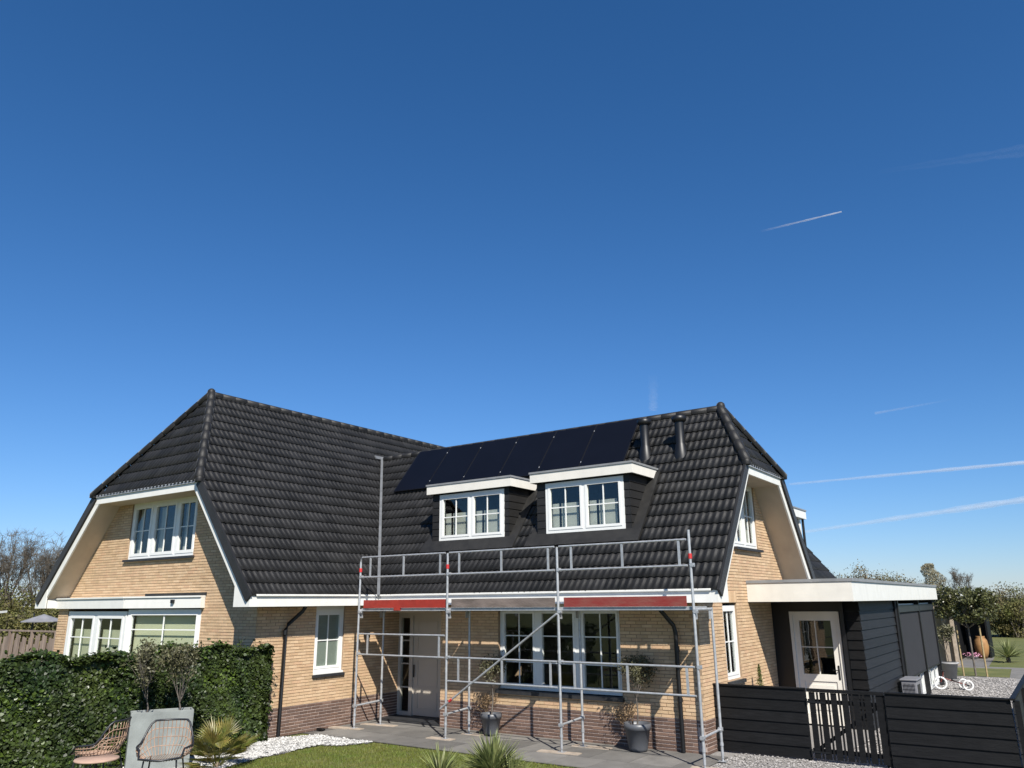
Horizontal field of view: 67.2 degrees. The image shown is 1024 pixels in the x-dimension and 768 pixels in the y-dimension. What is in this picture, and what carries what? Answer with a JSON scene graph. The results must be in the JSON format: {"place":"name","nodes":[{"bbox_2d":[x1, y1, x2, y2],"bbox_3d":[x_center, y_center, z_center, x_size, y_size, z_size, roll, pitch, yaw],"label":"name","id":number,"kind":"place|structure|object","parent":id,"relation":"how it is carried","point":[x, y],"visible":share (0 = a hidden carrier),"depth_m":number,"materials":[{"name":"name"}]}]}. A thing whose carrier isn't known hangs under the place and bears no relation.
{"place":"outdoors","nodes":[
{"label":"outdoors","id":0,"kind":"place"},
{"bbox_2d":[223,742,577,767],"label":"lawn grass","id":1,"kind":"structure","parent":0,"point":[327,750],"depth_m":14.17,"materials":[{"name":"green plant"}]},
{"bbox_2d":[0,0,1023,606],"label":"sky","id":2,"kind":"structure","parent":0,"point":[445,223],"materials":[{"name":"blue"}]},
{"bbox_2d":[306,720,727,767],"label":"patio","id":3,"kind":"structure","parent":0,"point":[417,735],"depth_m":15.12,"materials":[{"name":"grey concrete"}]},
{"bbox_2d":[328,726,363,729],"bbox_3d":[-3.850,7.854,17.595,1.050,0.028,0.200,-9,-18,28],"label":"sole board","id":4,"kind":"object","parent":3,"relation":"on","point":[338,727],"visible":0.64,"depth_m":17.58,"materials":[{"name":"brown wood"}]},
{"bbox_2d":[360,723,397,726],"bbox_3d":[-3.099,7.950,17.960,0.950,0.028,0.180,-8,-18,25],"label":"sole board","id":5,"kind":"object","parent":3,"relation":"on","point":[373,724],"visible":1,"depth_m":17.96,"materials":[{"name":"brown wood"}]},
{"bbox_2d":[426,736,454,740],"bbox_3d":[-1.492,7.396,16.062,0.620,0.028,0.200,-10,-18,31],"label":"sole board","id":6,"kind":"object","parent":3,"relation":"on","point":[439,738],"visible":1,"depth_m":16.04,"materials":[{"name":"brown wood"}]},
{"bbox_2d":[461,733,482,735],"bbox_3d":[-0.851,7.521,16.525,0.500,0.028,0.160,-11,-19,33],"label":"sole board","id":7,"kind":"object","parent":3,"relation":"on","point":[473,734],"visible":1,"depth_m":16.48,"materials":[{"name":"brown wood"}]},
{"bbox_2d":[480,712,501,735],"bbox_3d":[-0.447,7.289,16.524,0.465,0.437,0.465,-11,-19,33],"label":"plant pot","id":8,"kind":"object","parent":3,"relation":"on","point":[491,722],"visible":0.95,"depth_m":16.37,"materials":[{"name":"grey plastic"}]},
{"bbox_2d":[470,692,497,713],"bbox_3d":[-0.574,7.019,16.918,0.666,0.518,0.469,-11,-19,33],"label":"dry shrub","id":9,"kind":"object","parent":8,"relation":"in","point":[485,700],"visible":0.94,"depth_m":16.86,"materials":[{"name":"brown plant"}]},
{"bbox_2d":[477,650,507,713],"bbox_3d":[-0.458,6.497,16.746,0.775,1.423,0.798,4,-16,-14],"label":"potted olive tree","id":10,"kind":"object","parent":8,"relation":"in","point":[495,668],"visible":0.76,"depth_m":16.70,"materials":[{"name":"green plant"}]},
{"bbox_2d":[351,530,727,767],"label":"scaffold","id":11,"kind":"object","parent":3,"relation":"on","point":[575,604],"visible":1,"depth_m":15.41,"materials":[{"name":"metal"}]},
{"bbox_2d":[537,749,581,755],"bbox_3d":[0.885,6.921,14.470,0.850,0.028,0.200,-9,-18,28],"label":"sole board","id":12,"kind":"object","parent":3,"relation":"on","point":[557,752],"visible":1,"depth_m":14.42,"materials":[{"name":"brown wood"}]},
{"bbox_2d":[572,744,612,749],"bbox_3d":[1.548,7.055,14.964,0.800,0.028,0.180,-10,-18,31],"label":"sole board","id":13,"kind":"object","parent":3,"relation":"on","point":[595,747],"visible":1,"depth_m":14.88,"materials":[{"name":"brown wood"}]},
{"bbox_2d":[623,721,650,752],"bbox_3d":[2.389,6.696,14.632,0.525,0.494,0.525,-11,-19,33],"label":"plant pot","id":14,"kind":"object","parent":3,"relation":"on","point":[637,736],"visible":1,"depth_m":14.46,"materials":[{"name":"grey plastic"}]},
{"bbox_2d":[610,702,636,724],"bbox_3d":[2.201,6.441,14.977,0.625,0.518,0.443,-11,-19,33],"label":"dry shrub","id":15,"kind":"object","parent":14,"relation":"in","point":[626,712],"visible":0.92,"depth_m":14.99,"materials":[{"name":"brown plant"}]},
{"bbox_2d":[613,650,656,724],"bbox_3d":[2.366,5.863,14.779,0.726,1.417,0.870,-11,-19,33],"label":"potted olive tree","id":16,"kind":"object","parent":14,"relation":"in","point":[636,672],"visible":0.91,"depth_m":14.87,"materials":[{"name":"green plant"}]},
{"bbox_2d":[16,598,1023,767],"bbox_3d":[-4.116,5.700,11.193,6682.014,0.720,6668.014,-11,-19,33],"label":"ground","id":17,"kind":"structure","parent":0,"point":[1017,662],"depth_m":15.10,"materials":[{"name":"green plant"}]},
{"bbox_2d":[0,549,22,592],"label":"bare tree","id":18,"kind":"object","parent":17,"relation":"on","point":[3,568],"visible":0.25,"depth_m":46.61,"materials":[{"name":"brown plant"}]},
{"bbox_2d":[0,579,27,617],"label":"bush","id":19,"kind":"object","parent":17,"relation":"on","point":[3,590],"visible":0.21,"depth_m":45.22,"materials":[{"name":"green plant"}]},
{"bbox_2d":[0,581,44,653],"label":"bush","id":20,"kind":"object","parent":17,"relation":"on","point":[22,602],"visible":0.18,"depth_m":44.53,"materials":[{"name":"green plant"}]},
{"bbox_2d":[0,527,51,609],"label":"bare tree","id":21,"kind":"object","parent":17,"relation":"on","point":[12,566],"visible":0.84,"depth_m":45.78,"materials":[{"name":"brown plant"}]},
{"bbox_2d":[0,603,51,653],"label":"bush","id":22,"kind":"object","parent":17,"relation":"on","point":[8,622],"visible":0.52,"depth_m":42.01,"materials":[{"name":"green plant"}]},
{"bbox_2d":[0,629,55,665],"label":"wooden fence","id":23,"kind":"object","parent":17,"relation":"on","point":[7,643],"visible":0.39,"depth_m":29.48,"materials":[{"name":"brown wood"}]},
{"bbox_2d":[8,545,61,648],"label":"bare tree","id":24,"kind":"object","parent":17,"relation":"on","point":[51,558],"visible":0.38,"depth_m":45.43,"materials":[{"name":"brown plant"}]},
{"bbox_2d":[19,605,52,641],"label":"bush","id":25,"kind":"object","parent":17,"relation":"on","point":[38,609],"visible":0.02,"depth_m":43.87,"materials":[{"name":"green plant"}]},
{"bbox_2d":[20,613,57,633],"bbox_3d":[-20.367,11.165,33.229,1.691,2.500,1.663,-4,-16,12],"label":"garden parasol","id":26,"kind":"object","parent":17,"relation":"on","point":[43,618],"visible":0.68,"depth_m":33.10,"materials":[{"name":"grey fabric"}]},
{"bbox_2d":[19,532,64,647],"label":"bare tree","id":27,"kind":"object","parent":17,"relation":"on","point":[34,572],"visible":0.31,"depth_m":46.13,"materials":[{"name":"brown plant"}]},
{"bbox_2d":[27,608,58,644],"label":"bush","id":28,"kind":"object","parent":17,"relation":"on","point":[54,612],"visible":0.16,"depth_m":41.83,"materials":[{"name":"green plant"}]},
{"bbox_2d":[73,754,119,767],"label":"side table","id":29,"kind":"object","parent":17,"relation":"on","point":[96,760],"visible":1,"depth_m":11.04,"materials":[{"name":"metal"}]},
{"bbox_2d":[69,716,131,767],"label":"rattan chair","id":30,"kind":"object","parent":17,"relation":"on","point":[83,752],"visible":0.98,"depth_m":11.48,"materials":[{"name":"wicker"}]},
{"bbox_2d":[0,638,277,767],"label":"ivy hedge","id":31,"kind":"object","parent":17,"relation":"on","point":[56,708],"visible":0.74,"depth_m":13.54,"materials":[{"name":"green plant"}]},
{"bbox_2d":[136,718,193,767],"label":"rattan chair","id":32,"kind":"object","parent":17,"relation":"on","point":[150,760],"visible":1,"depth_m":11.49,"materials":[{"name":"wicker"}]},
{"bbox_2d":[123,734,372,767],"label":"white pebbles","id":33,"kind":"object","parent":17,"relation":"on","point":[269,747],"visible":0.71,"depth_m":15.44,"materials":[{"name":"white gravel"}]},
{"bbox_2d":[124,707,193,767],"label":"planter","id":34,"kind":"object","parent":33,"relation":"on","point":[141,721],"visible":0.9,"depth_m":13.24,"materials":[{"name":"concrete"}]},
{"bbox_2d":[120,637,175,711],"bbox_3d":[-6.401,5.122,13.482,1.023,1.368,0.731,-11,-19,33],"label":"olive tree","id":35,"kind":"object","parent":34,"relation":"on","point":[144,661],"visible":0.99,"depth_m":13.51,"materials":[{"name":"green plant"}]},
{"bbox_2d":[159,638,202,709],"bbox_3d":[-5.875,5.240,13.859,0.843,1.336,0.866,-11,-19,33],"label":"olive tree","id":36,"kind":"object","parent":34,"relation":"on","point":[180,658],"visible":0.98,"depth_m":13.74,"materials":[{"name":"green plant"}]},
{"bbox_2d":[179,714,261,767],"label":"fan palm","id":37,"kind":"object","parent":33,"relation":"on","point":[213,735],"visible":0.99,"depth_m":13.19,"materials":[{"name":"green plant"}]},
{"bbox_2d":[35,388,835,754],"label":"house","id":38,"kind":"structure","parent":17,"relation":"on","point":[215,516],"depth_m":18.38,"materials":[{"name":"black tile"}]},
{"bbox_2d":[63,611,128,656],"bbox_3d":[-10.577,6.668,19.565,3.135,1.720,0.168,-12,-20,36],"label":"window","id":39,"kind":"structure","parent":38,"relation":"in","point":[85,640],"depth_m":19.60,"materials":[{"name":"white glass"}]},
{"bbox_2d":[124,609,201,652],"bbox_3d":[-8.207,6.208,18.099,2.457,1.760,0.168,-8,-18,26],"label":"window","id":40,"kind":"structure","parent":38,"relation":"in","point":[164,625],"depth_m":18.30,"materials":[{"name":"white glass"}]},
{"bbox_2d":[128,496,198,559],"bbox_3d":[-8.755,3.661,19.491,2.910,1.430,0.168,-11,-19,33],"label":"window","id":41,"kind":"structure","parent":38,"relation":"in","point":[178,519],"depth_m":19.54,"materials":[{"name":"white wood"}]},
{"bbox_2d":[313,609,343,672],"bbox_3d":[-4.357,6.035,18.173,0.090,1.380,0.900,-11,-19,33],"label":"window","id":42,"kind":"structure","parent":38,"relation":"in","point":[329,623],"depth_m":18.20,"materials":[{"name":"white glass"}]},
{"bbox_2d":[412,616,440,717],"bbox_3d":[-2.125,7.042,19.311,0.930,2.380,0.105,-11,-19,33],"label":"door","id":43,"kind":"structure","parent":38,"relation":"in","point":[426,671],"depth_m":19.31,"materials":[{"name":"paint"}]},
{"bbox_2d":[500,610,622,695],"bbox_3d":[1.008,5.672,16.491,3.050,1.700,0.090,-11,-19,33],"label":"window","id":44,"kind":"structure","parent":38,"relation":"in","point":[537,616],"depth_m":16.45,"materials":[{"name":"white wood"}]},
{"bbox_2d":[722,605,739,679],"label":"window","id":45,"kind":"structure","parent":38,"relation":"in","point":[732,675],"depth_m":16.26,"materials":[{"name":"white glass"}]},
{"bbox_2d":[734,486,756,548],"bbox_3d":[5.306,3.068,18.017,0.168,1.500,1.710,-11,-19,33],"label":"window","id":46,"kind":"structure","parent":38,"relation":"in","point":[743,534],"depth_m":18.35,"materials":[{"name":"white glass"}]},
{"bbox_2d":[407,744,465,767],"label":"yucca plant","id":47,"kind":"object","parent":17,"relation":"on","point":[439,763],"visible":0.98,"depth_m":11.86,"materials":[{"name":"green plant"}]},
{"bbox_2d":[452,728,531,767],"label":"yucca plant","id":48,"kind":"object","parent":17,"relation":"on","point":[487,753],"visible":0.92,"depth_m":11.52,"materials":[{"name":"green plant"}]},
{"bbox_2d":[491,750,536,767],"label":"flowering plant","id":49,"kind":"object","parent":17,"relation":"on","point":[510,763],"visible":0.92,"depth_m":11.41,"materials":[{"name":"green plant"}]},
{"bbox_2d":[830,569,858,581],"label":"bush","id":50,"kind":"object","parent":17,"relation":"on","point":[837,576],"visible":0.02,"depth_m":63.17,"materials":[{"name":"green plant"}]},
{"bbox_2d":[846,559,874,579],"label":"bush","id":51,"kind":"object","parent":17,"relation":"on","point":[863,574],"visible":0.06,"depth_m":63.22,"materials":[{"name":"green plant"}]},
{"bbox_2d":[865,570,897,580],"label":"bush","id":52,"kind":"object","parent":17,"relation":"on","point":[882,578],"visible":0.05,"depth_m":62.28,"materials":[{"name":"green plant"}]},
{"bbox_2d":[889,573,921,583],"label":"bush","id":53,"kind":"object","parent":17,"relation":"on","point":[900,579],"visible":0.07,"depth_m":61.34,"materials":[{"name":"green plant"}]},
{"bbox_2d":[920,563,945,589],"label":"poplar tree","id":54,"kind":"object","parent":17,"relation":"on","point":[931,572],"visible":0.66,"depth_m":81.68,"materials":[{"name":"green plant"}]},
{"bbox_2d":[933,593,962,665],"bbox_3d":[17.041,10.106,31.646,2.820,2.960,4.920,-11,-19,33],"label":"veranda","id":55,"kind":"object","parent":17,"relation":"on","point":[952,652],"visible":0.07,"depth_m":32.95,"materials":[{"name":"beige paint"}]},
{"bbox_2d":[941,566,972,590],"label":"bare tree","id":56,"kind":"object","parent":17,"relation":"on","point":[956,578],"visible":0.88,"depth_m":78.43,"materials":[{"name":"plant"}]},
{"bbox_2d":[955,626,964,675],"bbox_3d":[16.502,9.819,28.395,0.055,1.750,0.055,9,-19,-31],"label":"tree stake","id":57,"kind":"object","parent":17,"relation":"on","point":[960,651],"visible":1,"depth_m":28.37,"materials":[{"name":"brown wood"}]},
{"bbox_2d":[953,617,994,658],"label":"garden shed","id":58,"kind":"structure","parent":17,"relation":"on","point":[974,632],"depth_m":37.73,"materials":[{"name":"black paint"}]},
{"bbox_2d":[943,667,1009,676],"bbox_3d":[17.733,11.080,29.685,2.550,0.001,3.960,-11,-19,33],"label":"lawn strip","id":59,"kind":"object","parent":17,"relation":"on","point":[992,672],"visible":0.6,"depth_m":29.35,"materials":[{"name":"plant"}]},
{"bbox_2d":[932,585,1003,675],"bbox_3d":[16.942,9.082,28.524,2.274,3.232,2.365,7,-17,-24],"label":"clipped tree","id":60,"kind":"object","parent":59,"relation":"on","point":[983,607],"visible":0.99,"depth_m":28.41,"materials":[{"name":"green plant"}]},
{"bbox_2d":[978,626,987,676],"bbox_3d":[17.108,9.698,27.988,0.055,1.750,0.055,-4,-16,12],"label":"tree stake","id":61,"kind":"object","parent":17,"relation":"on","point":[983,651],"visible":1,"depth_m":27.97,"materials":[{"name":"brown wood"}]},
{"bbox_2d":[971,590,1005,636],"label":"bush","id":62,"kind":"object","parent":17,"relation":"on","point":[990,622],"visible":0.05,"depth_m":55.94,"materials":[{"name":"green plant"}]},
{"bbox_2d":[989,581,1020,636],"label":"bush","id":63,"kind":"object","parent":17,"relation":"on","point":[1002,597],"visible":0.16,"depth_m":57.42,"materials":[{"name":"green plant"}]},
{"bbox_2d":[989,638,1022,662],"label":"yucca plant","id":64,"kind":"object","parent":17,"relation":"on","point":[1007,651],"visible":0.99,"depth_m":33.88,"materials":[{"name":"green plant"}]},
{"bbox_2d":[992,597,1023,637],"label":"bush","id":65,"kind":"object","parent":17,"relation":"on","point":[1009,613],"visible":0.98,"depth_m":55.02,"materials":[{"name":"green plant"}]},
{"bbox_2d":[993,582,1023,635],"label":"bush","id":66,"kind":"object","parent":17,"relation":"on","point":[1017,593],"visible":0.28,"depth_m":56.71,"materials":[{"name":"green plant"}]},
{"bbox_2d":[1009,675,1023,766],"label":"board fence","id":67,"kind":"object","parent":17,"relation":"on","point":[1016,698],"visible":1,"depth_m":12.10,"materials":[{"name":"black wood"}]},
{"bbox_2d":[709,676,1022,767],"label":"gravel driveway","id":68,"kind":"structure","parent":0,"point":[728,754],"depth_m":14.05,"materials":[{"name":"grey gravel"}]},
{"bbox_2d":[690,766,717,767],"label":"sole board","id":69,"kind":"object","parent":68,"relation":"on","point":[701,766],"visible":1,"depth_m":13.01,"materials":[{"name":"brown wood"}]},
{"bbox_2d":[755,664,763,684],"bbox_3d":[5.278,6.659,16.270,0.480,1.438,0.459,-11,-19,33],"label":"dwarf cypress","id":70,"kind":"object","parent":68,"relation":"on","point":[760,679],"visible":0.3,"depth_m":16.39,"materials":[{"name":"green plant"}]},
{"bbox_2d":[712,683,812,760],"bbox_3d":[4.586,6.224,14.283,1.780,1.205,0.140,-11,-19,33],"label":"board fence","id":71,"kind":"object","parent":68,"relation":"on","point":[765,720],"visible":0.84,"depth_m":14.19,"materials":[{"name":"black wood"}]},
{"bbox_2d":[711,753,879,767],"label":"grey gravel stones","id":72,"kind":"object","parent":68,"relation":"on","point":[812,762],"visible":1,"depth_m":13.31,"materials":[{"name":"grey gravel"}]},
{"bbox_2d":[746,578,944,729],"bbox_3d":[9.845,7.152,21.338,2.270,3.165,12.800,-11,-19,33],"label":"timber annex","id":73,"kind":"object","parent":68,"relation":"on","point":[855,634],"visible":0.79,"depth_m":18.07,"materials":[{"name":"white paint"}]},
{"bbox_2d":[792,615,844,725],"bbox_3d":[7.012,6.492,17.579,0.970,2.360,0.115,-11,-19,33],"label":"door","id":74,"kind":"structure","parent":73,"relation":"in","point":[817,681],"depth_m":17.59,"materials":[{"name":"white wood"}]},
{"bbox_2d":[898,603,925,693],"bbox_3d":[11.278,7.576,21.904,0.080,2.570,3.420,-11,-19,33],"label":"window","id":75,"kind":"structure","parent":73,"relation":"in","point":[922,674],"depth_m":22.88,"materials":[{"name":"white glass"}]},
{"bbox_2d":[919,603,939,689],"bbox_3d":[13.152,8.289,24.487,0.080,2.570,2.880,-11,-19,33],"label":"window","id":76,"kind":"structure","parent":73,"relation":"in","point":[934,671],"depth_m":24.62,"materials":[{"name":"white glass"}]},
{"bbox_2d":[806,688,893,767],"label":"garden gate","id":77,"kind":"structure","parent":68,"relation":"on","point":[879,706],"depth_m":13.37,"materials":[{"name":"black paint"}]},
{"bbox_2d":[899,676,922,693],"bbox_3d":[10.148,7.856,19.495,0.400,0.800,0.900,-11,-19,33],"label":"air conditioner","id":78,"kind":"object","parent":68,"relation":"on","point":[911,684],"visible":0.54,"depth_m":19.27,"materials":[{"name":"metal"}]},
{"bbox_2d":[942,661,958,678],"bbox_3d":[15.345,10.049,27.018,0.640,0.580,0.640,-11,-19,33],"label":"plant pot","id":79,"kind":"object","parent":68,"relation":"on","point":[950,668],"visible":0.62,"depth_m":26.84,"materials":[{"name":"concrete"}]},
{"bbox_2d":[936,623,956,661],"bbox_3d":[15.314,9.180,27.220,0.959,1.465,0.576,4,-16,-15],"label":"potted olive tree","id":80,"kind":"object","parent":79,"relation":"in","point":[947,631],"visible":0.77,"depth_m":27.25,"materials":[{"name":"green plant"}]},
{"bbox_2d":[884,692,1021,767],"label":"board fence","id":81,"kind":"object","parent":68,"relation":"on","point":[938,731],"visible":0.99,"depth_m":12.53,"materials":[{"name":"black wood"}]},
{"bbox_2d":[933,670,973,690],"bbox_3d":[13.604,9.166,23.846,1.060,0.562,0.560,-5,-16,14],"label":"tricycle","id":82,"kind":"object","parent":68,"relation":"on","point":[958,682],"visible":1,"depth_m":23.86,"materials":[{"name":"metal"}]},
{"bbox_2d":[960,656,994,666],"bbox_3d":[20.277,12.585,35.082,2.900,0.001,6.300,-11,-19,33],"label":"planter","id":83,"kind":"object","parent":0,"point":[967,661],"depth_m":34.39,"materials":[{"name":"grey concrete"}]},
{"bbox_2d":[964,652,981,658],"bbox_3d":[21.395,12.604,35.762,0.754,0.313,0.769,4,-16,-15],"label":"flower bowl","id":84,"kind":"object","parent":83,"relation":"on","point":[976,655],"visible":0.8,"depth_m":35.73,"materials":[{"name":"pink plant"}]},
{"bbox_2d":[974,636,988,658],"bbox_3d":[22.102,12.387,36.282,0.620,1.000,0.620,-11,-19,33],"label":"terracotta vase","id":85,"kind":"object","parent":83,"relation":"on","point":[977,645],"visible":0.73,"depth_m":36.10,"materials":[{"name":"orange ceramic"}]},
{"bbox_2d":[957,666,1023,678],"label":"garden path","id":86,"kind":"structure","parent":0,"point":[1017,673],"depth_m":29.66,"materials":[{"name":"grey concrete"}]}
]}

